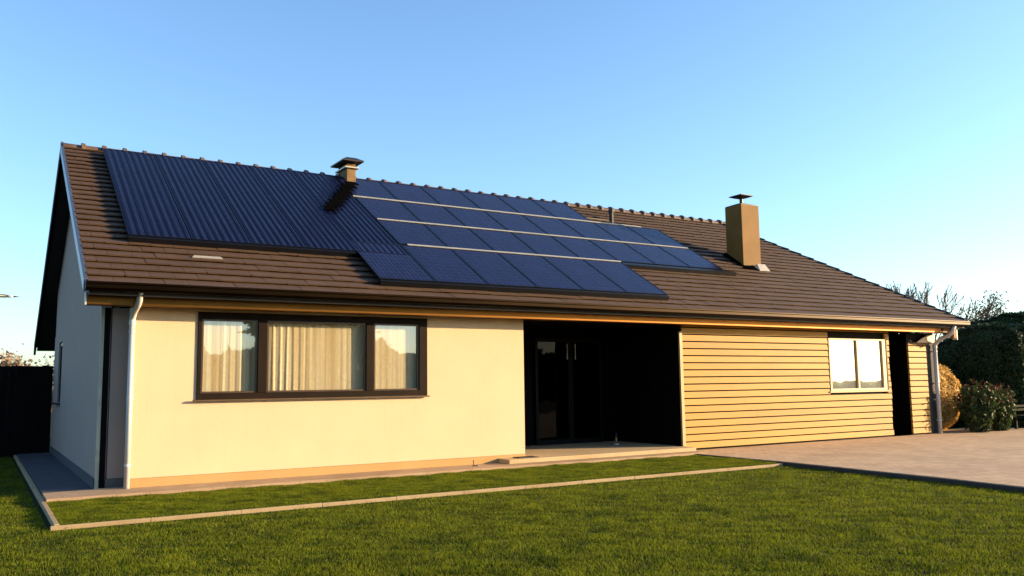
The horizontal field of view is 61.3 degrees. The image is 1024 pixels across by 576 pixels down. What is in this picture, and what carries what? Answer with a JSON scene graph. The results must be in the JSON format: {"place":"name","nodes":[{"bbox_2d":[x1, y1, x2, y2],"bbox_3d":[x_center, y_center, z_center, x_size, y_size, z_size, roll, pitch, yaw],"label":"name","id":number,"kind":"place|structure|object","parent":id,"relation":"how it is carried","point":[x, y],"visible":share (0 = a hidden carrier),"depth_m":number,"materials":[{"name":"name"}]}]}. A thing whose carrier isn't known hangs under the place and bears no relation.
{"place":"outdoors","nodes":[
{"label":"outdoors","id":0,"kind":"place"},
{"bbox_2d":[17,452,93,494],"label":"patio","id":1,"kind":"structure","parent":0,"point":[48,472],"depth_m":14.50,"materials":[{"name":"grey concrete"}]},
{"bbox_2d":[42,451,706,501],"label":"path","id":2,"kind":"structure","parent":0,"point":[96,493],"depth_m":13.15,"materials":[{"name":"beige concrete"}]},
{"bbox_2d":[0,412,1023,575],"bbox_3d":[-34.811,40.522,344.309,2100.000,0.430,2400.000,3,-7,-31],"label":"ground","id":3,"kind":"structure","parent":0,"point":[40,510],"depth_m":8.77,"materials":[{"name":"green plant"}]},
{"bbox_2d":[0,294,17,297],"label":"street lamp","id":4,"kind":"object","parent":3,"relation":"on","point":[5,296],"visible":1,"depth_m":29.09,"materials":[{"name":"metal"}]},
{"bbox_2d":[0,343,45,391],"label":"tree","id":5,"kind":"object","parent":3,"relation":"on","point":[16,362],"visible":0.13,"depth_m":32.91,"materials":[{"name":"brown plant"}]},
{"bbox_2d":[0,365,52,456],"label":"fence","id":6,"kind":"object","parent":3,"relation":"on","point":[25,405],"visible":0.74,"depth_m":19.81,"materials":[{"name":"black wood"}]},
{"bbox_2d":[34,354,54,411],"bbox_3d":[-17.183,3.752,33.581,2.608,3.432,3.101,3,-7,-31],"label":"tree","id":7,"kind":"object","parent":3,"relation":"on","point":[53,374],"visible":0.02,"depth_m":32.97,"materials":[{"name":"brown plant"}]},
{"bbox_2d":[14,455,782,530],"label":"garden kerb","id":8,"kind":"structure","parent":3,"relation":"on","point":[52,520],"depth_m":11.16,"materials":[{"name":"concrete"}]},
{"bbox_2d":[46,454,779,524],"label":"grass verge","id":9,"kind":"object","parent":3,"relation":"on","point":[302,498],"depth_m":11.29,"materials":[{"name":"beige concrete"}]},
{"bbox_2d":[34,142,969,488],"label":"house","id":10,"kind":"structure","parent":3,"relation":"on","point":[768,342],"depth_m":15.86,"materials":[{"name":"paint"}]},
{"bbox_2d":[52,343,62,404],"bbox_3d":[-9.729,1.835,18.566,0.170,1.325,1.040,3,-7,-31],"label":"window","id":11,"kind":"structure","parent":10,"relation":"in","point":[61,343],"depth_m":18.90,"materials":[{"name":"black paint"}]},
{"bbox_2d":[123,293,143,488],"bbox_3d":[-5.349,1.436,12.204,0.093,2.792,0.622,4,-8,-35],"label":"downpipe","id":12,"kind":"object","parent":10,"relation":"attached to","point":[130,374],"visible":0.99,"depth_m":12.34,"materials":[{"name":"white plastic"}]},
{"bbox_2d":[102,148,192,239],"bbox_3d":[-6.565,-1.744,15.363,0.944,0.046,4.620,3,23,-31],"label":"solar panel","id":13,"kind":"object","parent":10,"relation":"attached to","point":[148,206],"visible":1,"depth_m":15.01,"materials":[{"name":"blue glass"}]},
{"bbox_2d":[154,154,251,243],"bbox_3d":[-5.760,-1.700,15.856,0.944,0.046,4.620,3,23,-31],"label":"solar panel","id":14,"kind":"object","parent":10,"relation":"attached to","point":[206,210],"visible":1,"depth_m":15.52,"materials":[{"name":"blue glass"}]},
{"bbox_2d":[202,321,255,392],"bbox_3d":[-4.348,1.157,13.333,0.974,1.510,0.026,3,-7,-31],"label":"curtain","id":15,"kind":"object","parent":10,"relation":"hanging from","point":[228,356],"visible":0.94,"depth_m":13.33,"materials":[{"name":"fabric"}]},
{"bbox_2d":[128,235,356,256],"bbox_3d":[-4.323,-0.672,14.247,3.700,0.104,0.095,3,-7,-31],"label":"mounting rail","id":16,"kind":"object","parent":10,"relation":"attached to","point":[179,242],"visible":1,"depth_m":14.12,"materials":[{"name":"black metal"}]},
{"bbox_2d":[203,160,307,247],"bbox_3d":[-4.955,-1.656,16.349,0.944,0.046,4.620,3,23,-31],"label":"solar panel","id":17,"kind":"object","parent":10,"relation":"attached to","point":[261,216],"visible":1,"depth_m":16.02,"materials":[{"name":"blue glass"}]},
{"bbox_2d":[249,166,359,252],"bbox_3d":[-4.150,-1.612,16.842,0.944,0.046,4.620,3,23,-31],"label":"solar panel","id":18,"kind":"object","parent":10,"relation":"attached to","point":[315,225],"visible":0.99,"depth_m":16.54,"materials":[{"name":"blue glass"}]},
{"bbox_2d":[192,312,429,401],"bbox_3d":[-3.121,1.118,13.983,3.907,1.350,0.132,3,-7,-31],"label":"window","id":19,"kind":"structure","parent":10,"relation":"in","point":[262,321],"depth_m":13.88,"materials":[{"name":"brown wood"}]},
{"bbox_2d":[268,323,362,391],"bbox_3d":[-3.183,1.221,14.046,1.717,1.510,0.031,3,-7,-31],"label":"curtain","id":20,"kind":"object","parent":10,"relation":"hanging from","point":[304,356],"visible":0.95,"depth_m":14.05,"materials":[{"name":"fabric"}]},
{"bbox_2d":[293,171,408,254],"bbox_3d":[-3.345,-1.567,17.335,0.944,0.046,4.620,3,23,-31],"label":"solar panel","id":21,"kind":"object","parent":10,"relation":"attached to","point":[354,219],"visible":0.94,"depth_m":16.98,"materials":[{"name":"blue glass"}]},
{"bbox_2d":[335,176,397,199],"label":"solar panel","id":22,"kind":"object","parent":10,"relation":"attached to","point":[372,188],"visible":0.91,"depth_m":19.14,"materials":[{"name":"blue glass"}]},
{"bbox_2d":[355,197,420,221],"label":"solar panel","id":23,"kind":"object","parent":10,"relation":"attached to","point":[385,209],"visible":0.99,"depth_m":18.05,"materials":[{"name":"blue glass"}]},
{"bbox_2d":[351,241,435,281],"bbox_3d":[-2.135,-0.468,15.236,1.038,0.045,1.680,3,23,-31],"label":"solar panel","id":24,"kind":"object","parent":10,"relation":"attached to","point":[384,265],"visible":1,"depth_m":15.05,"materials":[{"name":"blue glass"}]},
{"bbox_2d":[375,325,415,390],"bbox_3d":[-1.977,1.287,14.784,1.048,1.510,0.014,3,-7,-31],"label":"curtain","id":25,"kind":"object","parent":10,"relation":"hanging from","point":[395,357],"visible":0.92,"depth_m":14.79,"materials":[{"name":"fabric"}]},
{"bbox_2d":[379,181,440,204],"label":"solar panel","id":26,"kind":"object","parent":10,"relation":"attached to","point":[405,192],"visible":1,"depth_m":19.70,"materials":[{"name":"blue glass"}]},
{"bbox_2d":[376,219,447,246],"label":"solar panel","id":27,"kind":"object","parent":10,"relation":"attached to","point":[402,233],"visible":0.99,"depth_m":16.98,"materials":[{"name":"blue glass"}]},
{"bbox_2d":[400,201,465,225],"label":"solar panel","id":28,"kind":"object","parent":10,"relation":"attached to","point":[427,213],"visible":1,"depth_m":18.61,"materials":[{"name":"blue glass"}]},
{"bbox_2d":[402,245,488,284],"bbox_3d":[-1.241,-0.419,15.784,1.038,0.045,1.680,3,23,-31],"label":"solar panel","id":29,"kind":"object","parent":10,"relation":"attached to","point":[443,265],"visible":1,"depth_m":15.72,"materials":[{"name":"blue glass"}]},
{"bbox_2d":[420,186,480,208],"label":"solar panel","id":30,"kind":"object","parent":10,"relation":"attached to","point":[450,197],"visible":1,"depth_m":20.25,"materials":[{"name":"blue glass"}]},
{"bbox_2d":[425,224,494,250],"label":"solar panel","id":31,"kind":"object","parent":10,"relation":"attached to","point":[457,237],"visible":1,"depth_m":17.53,"materials":[{"name":"blue glass"}]},
{"bbox_2d":[443,206,507,229],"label":"solar panel","id":32,"kind":"object","parent":10,"relation":"attached to","point":[474,218],"visible":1,"depth_m":19.16,"materials":[{"name":"blue glass"}]},
{"bbox_2d":[460,191,518,212],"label":"solar panel","id":33,"kind":"object","parent":10,"relation":"attached to","point":[488,202],"visible":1,"depth_m":20.80,"materials":[{"name":"blue glass"}]},
{"bbox_2d":[452,249,537,287],"bbox_3d":[-0.347,-0.370,16.332,1.038,0.045,1.680,3,23,-31],"label":"solar panel","id":34,"kind":"object","parent":10,"relation":"attached to","point":[494,268],"visible":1,"depth_m":16.27,"materials":[{"name":"blue glass"}]},
{"bbox_2d":[353,195,640,226],"bbox_3d":[-0.019,-1.749,20.369,7.880,0.080,0.081,3,-7,-31],"label":"mounting rail","id":35,"kind":"object","parent":10,"relation":"attached to","point":[491,210],"visible":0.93,"depth_m":20.03,"materials":[{"name":"metal"}]},
{"bbox_2d":[469,228,537,253],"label":"solar panel","id":36,"kind":"object","parent":10,"relation":"attached to","point":[505,241],"visible":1,"depth_m":18.09,"materials":[{"name":"blue glass"}]},
{"bbox_2d":[407,244,620,261],"bbox_3d":[0.201,-0.679,17.595,5.100,0.075,0.072,3,-7,-31],"label":"mounting rail","id":37,"kind":"object","parent":10,"relation":"attached to","point":[511,252],"visible":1,"depth_m":17.44,"materials":[{"name":"metal"}]},
{"bbox_2d":[485,211,547,233],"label":"solar panel","id":38,"kind":"object","parent":10,"relation":"attached to","point":[514,222],"visible":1,"depth_m":19.70,"materials":[{"name":"blue glass"}]},
{"bbox_2d":[379,279,668,299],"bbox_3d":[0.495,0.054,15.927,6.290,0.104,0.095,3,-7,-31],"label":"mounting rail","id":39,"kind":"object","parent":10,"relation":"attached to","point":[382,282],"visible":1,"depth_m":15.64,"materials":[{"name":"silver metal"}]},
{"bbox_2d":[496,195,555,216],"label":"solar panel","id":40,"kind":"object","parent":10,"relation":"attached to","point":[525,206],"visible":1,"depth_m":21.35,"materials":[{"name":"blue glass"}]},
{"bbox_2d":[377,218,687,248],"bbox_3d":[0.846,-1.172,19.442,8.320,0.075,0.072,3,-7,-31],"label":"mounting rail","id":41,"kind":"object","parent":10,"relation":"attached to","point":[526,232],"visible":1,"depth_m":19.05,"materials":[{"name":"metal"}]},
{"bbox_2d":[498,252,583,290],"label":"solar panel","id":42,"kind":"object","parent":10,"relation":"attached to","point":[540,271],"visible":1,"depth_m":16.82,"materials":[{"name":"blue glass"}]},
{"bbox_2d":[511,232,579,257],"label":"solar panel","id":43,"kind":"object","parent":10,"relation":"attached to","point":[544,244],"visible":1,"depth_m":18.63,"materials":[{"name":"blue glass"}]},
{"bbox_2d":[523,215,585,237],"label":"solar panel","id":44,"kind":"object","parent":10,"relation":"attached to","point":[553,226],"visible":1,"depth_m":20.26,"materials":[{"name":"blue glass"}]},
{"bbox_2d":[533,200,590,220],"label":"solar panel","id":45,"kind":"object","parent":10,"relation":"attached to","point":[561,210],"visible":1,"depth_m":21.89,"materials":[{"name":"blue glass"}]},
{"bbox_2d":[533,338,603,445],"bbox_3d":[1.285,2.285,19.211,1.810,2.320,0.131,3,-7,-31],"label":"door","id":46,"kind":"structure","parent":10,"relation":"in","point":[568,402],"depth_m":19.20,"materials":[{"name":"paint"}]},
{"bbox_2d":[543,256,626,292],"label":"solar panel","id":47,"kind":"object","parent":10,"relation":"attached to","point":[584,275],"visible":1,"depth_m":17.37,"materials":[{"name":"blue glass"}]},
{"bbox_2d":[552,236,618,260],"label":"solar panel","id":48,"kind":"object","parent":10,"relation":"attached to","point":[583,248],"visible":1,"depth_m":19.18,"materials":[{"name":"blue glass"}]},
{"bbox_2d":[560,219,620,240],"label":"solar panel","id":49,"kind":"object","parent":10,"relation":"attached to","point":[593,230],"visible":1,"depth_m":20.81,"materials":[{"name":"blue glass"}]},
{"bbox_2d":[589,239,655,264],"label":"solar panel","id":50,"kind":"object","parent":10,"relation":"attached to","point":[623,252],"visible":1,"depth_m":19.69,"materials":[{"name":"blue glass"}]},
{"bbox_2d":[594,222,653,243],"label":"solar panel","id":51,"kind":"object","parent":10,"relation":"attached to","point":[623,233],"visible":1,"depth_m":21.36,"materials":[{"name":"blue glass"}]},
{"bbox_2d":[583,259,667,294],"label":"solar panel","id":52,"kind":"object","parent":10,"relation":"attached to","point":[625,277],"visible":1,"depth_m":17.92,"materials":[{"name":"blue glass"}]},
{"bbox_2d":[625,243,689,267],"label":"solar panel","id":53,"kind":"object","parent":10,"relation":"attached to","point":[656,255],"visible":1,"depth_m":20.24,"materials":[{"name":"blue glass"}]},
{"bbox_2d":[627,226,687,247],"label":"solar panel","id":54,"kind":"object","parent":10,"relation":"attached to","point":[656,236],"visible":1,"depth_m":21.90,"materials":[{"name":"blue glass"}]},
{"bbox_2d":[622,262,736,275],"bbox_3d":[3.878,-0.417,19.790,3.420,0.132,0.134,3,-7,-31],"label":"mounting rail","id":55,"kind":"object","parent":10,"relation":"attached to","point":[678,269],"visible":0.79,"depth_m":19.72,"materials":[{"name":"metal"}]},
{"bbox_2d":[659,246,722,269],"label":"solar panel","id":56,"kind":"object","parent":10,"relation":"attached to","point":[691,258],"visible":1,"depth_m":20.79,"materials":[{"name":"blue glass"}]},
{"bbox_2d":[826,338,888,392],"bbox_3d":[8.406,1.896,21.051,2.225,1.310,0.145,3,-7,-31],"label":"window","id":57,"kind":"structure","parent":10,"relation":"in","point":[866,365],"depth_m":21.06,"materials":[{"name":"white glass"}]},
{"bbox_2d":[932,326,955,432],"bbox_3d":[11.241,2.354,22.333,0.133,2.769,0.656,5,-8,-41],"label":"downpipe","id":58,"kind":"object","parent":10,"relation":"attached to","point":[935,359],"visible":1,"depth_m":22.45,"materials":[{"name":"white plastic"}]},
{"bbox_2d":[8,471,1013,575],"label":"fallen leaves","id":59,"kind":"object","parent":3,"relation":"on","point":[610,504],"visible":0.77,"depth_m":8.65,"materials":[{"name":"brown plant"}]},
{"bbox_2d":[695,454,1023,492],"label":"driveway edging","id":60,"kind":"object","parent":3,"relation":"on","point":[945,480],"visible":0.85,"depth_m":12.94,"materials":[{"name":"grey concrete"}]},
{"bbox_2d":[886,281,997,339],"bbox_3d":[19.543,2.646,40.426,4.418,6.249,4.768,-1,-6,-1],"label":"tree","id":61,"kind":"object","parent":3,"relation":"on","point":[912,293],"visible":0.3,"depth_m":39.95,"materials":[{"name":"brown plant"}]},
{"bbox_2d":[938,364,961,429],"bbox_3d":[11.482,2.981,24.300,2.338,2.117,2.132,3,-7,-31],"label":"round shrub","id":62,"kind":"object","parent":3,"relation":"on","point":[948,384],"visible":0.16,"depth_m":23.48,"materials":[{"name":"orange plant"}]},
{"bbox_2d":[952,379,1000,432],"bbox_3d":[12.258,3.146,22.806,1.264,1.481,1.033,0,-6,-3],"label":"flowering shrub","id":63,"kind":"object","parent":3,"relation":"on","point":[980,404],"visible":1,"depth_m":22.56,"materials":[{"name":"green plant"}]},
{"bbox_2d":[934,320,1023,427],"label":"hedge","id":64,"kind":"object","parent":3,"relation":"on","point":[992,356],"visible":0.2,"depth_m":25.39,"materials":[{"name":"green plant"}]},
{"bbox_2d":[940,290,1017,336],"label":"tree","id":65,"kind":"object","parent":3,"relation":"on","point":[989,307],"visible":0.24,"depth_m":40.25,"materials":[{"name":"green plant"}]},
{"bbox_2d":[942,310,1023,340],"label":"hedge","id":66,"kind":"object","parent":3,"relation":"on","point":[1015,318],"visible":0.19,"depth_m":29.98,"materials":[{"name":"green plant"}]},
{"bbox_2d":[974,383,1017,430],"bbox_3d":[13.040,3.228,23.295,1.258,1.347,1.005,3,-7,-31],"label":"flowering shrub","id":67,"kind":"object","parent":3,"relation":"on","point":[1002,420],"visible":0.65,"depth_m":23.08,"materials":[{"name":"green plant"}]},
{"bbox_2d":[0,0,1023,382],"label":"sky","id":68,"kind":"structure","parent":0,"point":[881,142],"materials":[{"name":"blue"}]},
{"bbox_2d":[513,456,537,458],"bbox_3d":[0.248,3.056,15.611,0.420,0.018,0.200,3,-7,-31],"label":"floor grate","id":69,"kind":"object","parent":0,"point":[519,457],"visible":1,"depth_m":15.57,"materials":[{"name":"metal"}]},
{"bbox_2d":[691,427,1023,486],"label":"driveway","id":70,"kind":"structure","parent":0,"point":[994,457],"depth_m":16.45,"materials":[{"name":"beige concrete"}]},
{"bbox_2d":[1010,405,1023,428],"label":"bench","id":71,"kind":"object","parent":70,"relation":"on","point":[1016,420],"visible":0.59,"depth_m":23.91,"materials":[{"name":"brown wood"}]}
]}

